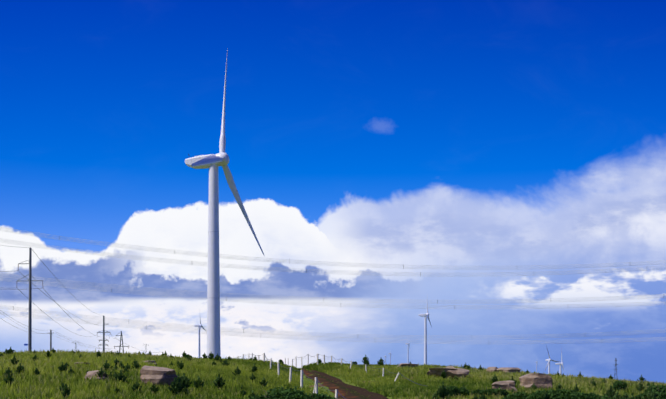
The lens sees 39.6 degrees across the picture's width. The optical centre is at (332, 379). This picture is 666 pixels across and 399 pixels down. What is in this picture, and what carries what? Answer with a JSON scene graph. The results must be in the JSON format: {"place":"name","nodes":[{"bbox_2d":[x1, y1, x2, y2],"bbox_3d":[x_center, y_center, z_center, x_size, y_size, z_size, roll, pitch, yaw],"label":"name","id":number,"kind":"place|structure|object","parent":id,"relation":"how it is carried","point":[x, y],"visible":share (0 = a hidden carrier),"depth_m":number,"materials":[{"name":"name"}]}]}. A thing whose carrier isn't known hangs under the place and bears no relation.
{"place":"outdoors","nodes":[
{"label":"outdoors","id":0,"kind":"place"},
{"bbox_2d":[2,368,602,398],"bbox_3d":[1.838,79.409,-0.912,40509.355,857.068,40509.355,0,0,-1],"label":"ground","id":1,"kind":"structure","parent":0,"point":[330,393],"depth_m":102.08,"materials":[{"name":"green plant"}]},
{"bbox_2d":[85,370,108,380],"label":"boulder","id":2,"kind":"object","parent":1,"relation":"on","point":[89,374],"visible":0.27,"depth_m":81.37,"materials":[{"name":"stone"}]},
{"bbox_2d":[140,366,177,385],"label":"boulder","id":3,"kind":"object","parent":1,"relation":"on","point":[159,375],"visible":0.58,"depth_m":79.24,"materials":[{"name":"stone"}]},
{"bbox_2d":[195,319,205,357],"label":"wind turbine","id":4,"kind":"object","parent":1,"relation":"on","point":[199,326],"visible":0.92,"depth_m":2322.49,"materials":[{"name":"metal"}]},
{"bbox_2d":[185,48,264,357],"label":"wind turbine","id":5,"kind":"object","parent":1,"relation":"on","point":[212,162],"visible":0.98,"depth_m":306.84,"materials":[{"name":"metal"}]},
{"bbox_2d":[16,248,617,378],"bbox_3d":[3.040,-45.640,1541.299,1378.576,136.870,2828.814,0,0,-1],"label":"utility poles","id":6,"kind":"object","parent":1,"relation":"on","point":[29,344],"visible":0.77,"depth_m":125.95,"materials":[{"name":"concrete"}]},
{"bbox_2d":[0,245,163,352],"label":"power lines","id":7,"kind":"object","parent":6,"relation":"on","point":[57,304],"visible":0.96,"depth_m":184.39,"materials":[{"name":"grey metal"}]},
{"bbox_2d":[243,353,398,398],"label":"fence posts","id":8,"kind":"object","parent":1,"relation":"on","point":[315,386],"visible":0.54,"depth_m":117.16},
{"bbox_2d":[238,354,424,398],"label":"fence wires","id":9,"kind":"object","parent":8,"relation":"attached to","point":[319,382],"visible":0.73,"depth_m":109.96,"materials":[{"name":"grey metal"}]},
{"bbox_2d":[0,347,660,398],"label":"shrubs","id":10,"kind":"object","parent":1,"relation":"on","point":[180,384],"visible":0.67,"depth_m":80.54,"materials":[{"name":"green plant"}]},
{"bbox_2d":[0,349,665,398],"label":"grass tufts","id":11,"kind":"object","parent":1,"relation":"on","point":[48,380],"visible":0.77,"depth_m":96.56,"materials":[{"name":"green plant"}]},
{"bbox_2d":[111,352,665,398],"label":"shrubs","id":12,"kind":"object","parent":1,"relation":"on","point":[288,393],"visible":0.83,"depth_m":67.74,"materials":[{"name":"green plant"}]},
{"bbox_2d":[397,363,417,366],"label":"boulder","id":13,"kind":"object","parent":1,"relation":"on","point":[407,364],"visible":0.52,"depth_m":147.56,"materials":[{"name":"stone"}]},
{"bbox_2d":[406,343,410,363],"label":"wind turbine","id":14,"kind":"object","parent":1,"relation":"on","point":[408,354],"visible":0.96,"depth_m":4284.27,"materials":[{"name":"metal"}]},
{"bbox_2d":[419,302,431,364],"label":"wind turbine","id":15,"kind":"object","parent":1,"relation":"on","point":[426,316],"visible":0.98,"depth_m":1738.76,"materials":[{"name":"metal"}]},
{"bbox_2d":[427,368,469,378],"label":"boulder","id":16,"kind":"object","parent":1,"relation":"on","point":[453,372],"visible":0.65,"depth_m":117.43,"materials":[{"name":"stone"}]},
{"bbox_2d":[486,367,497,371],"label":"boulder","id":17,"kind":"object","parent":1,"relation":"on","point":[491,369],"visible":0.31,"depth_m":146.89,"materials":[{"name":"stone"}]},
{"bbox_2d":[492,380,516,390],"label":"boulder","id":18,"kind":"object","parent":1,"relation":"on","point":[508,385],"visible":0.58,"depth_m":91.59,"materials":[{"name":"stone"}]},
{"bbox_2d":[497,367,520,373],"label":"boulder","id":19,"kind":"object","parent":1,"relation":"on","point":[508,369],"visible":0.4,"depth_m":145.61,"materials":[{"name":"stone"}]},
{"bbox_2d":[518,373,552,389],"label":"boulder","id":20,"kind":"object","parent":1,"relation":"on","point":[540,380],"visible":0.62,"depth_m":97.28,"materials":[{"name":"stone"}]},
{"bbox_2d":[545,346,558,372],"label":"wind turbine","id":21,"kind":"object","parent":1,"relation":"on","point":[548,363],"visible":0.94,"depth_m":2529.07,"materials":[{"name":"metal"}]},
{"bbox_2d":[555,353,564,375],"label":"wind turbine","id":22,"kind":"object","parent":1,"relation":"on","point":[561,363],"visible":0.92,"depth_m":2425.47,"materials":[{"name":"metal"}]},
{"bbox_2d":[0,227,665,343],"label":"power lines","id":23,"kind":"object","parent":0,"point":[226,296],"visible":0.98,"depth_m":483.33,"materials":[{"name":"metal"}]},
{"bbox_2d":[0,0,665,383],"label":"sky","id":24,"kind":"structure","parent":0,"point":[476,141],"materials":[{"name":"blue"}]},
{"bbox_2d":[301,368,387,398],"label":"dirt road","id":25,"kind":"structure","parent":0,"point":[330,382],"depth_m":95.27,"materials":[{"name":"brown soil"}]}
]}

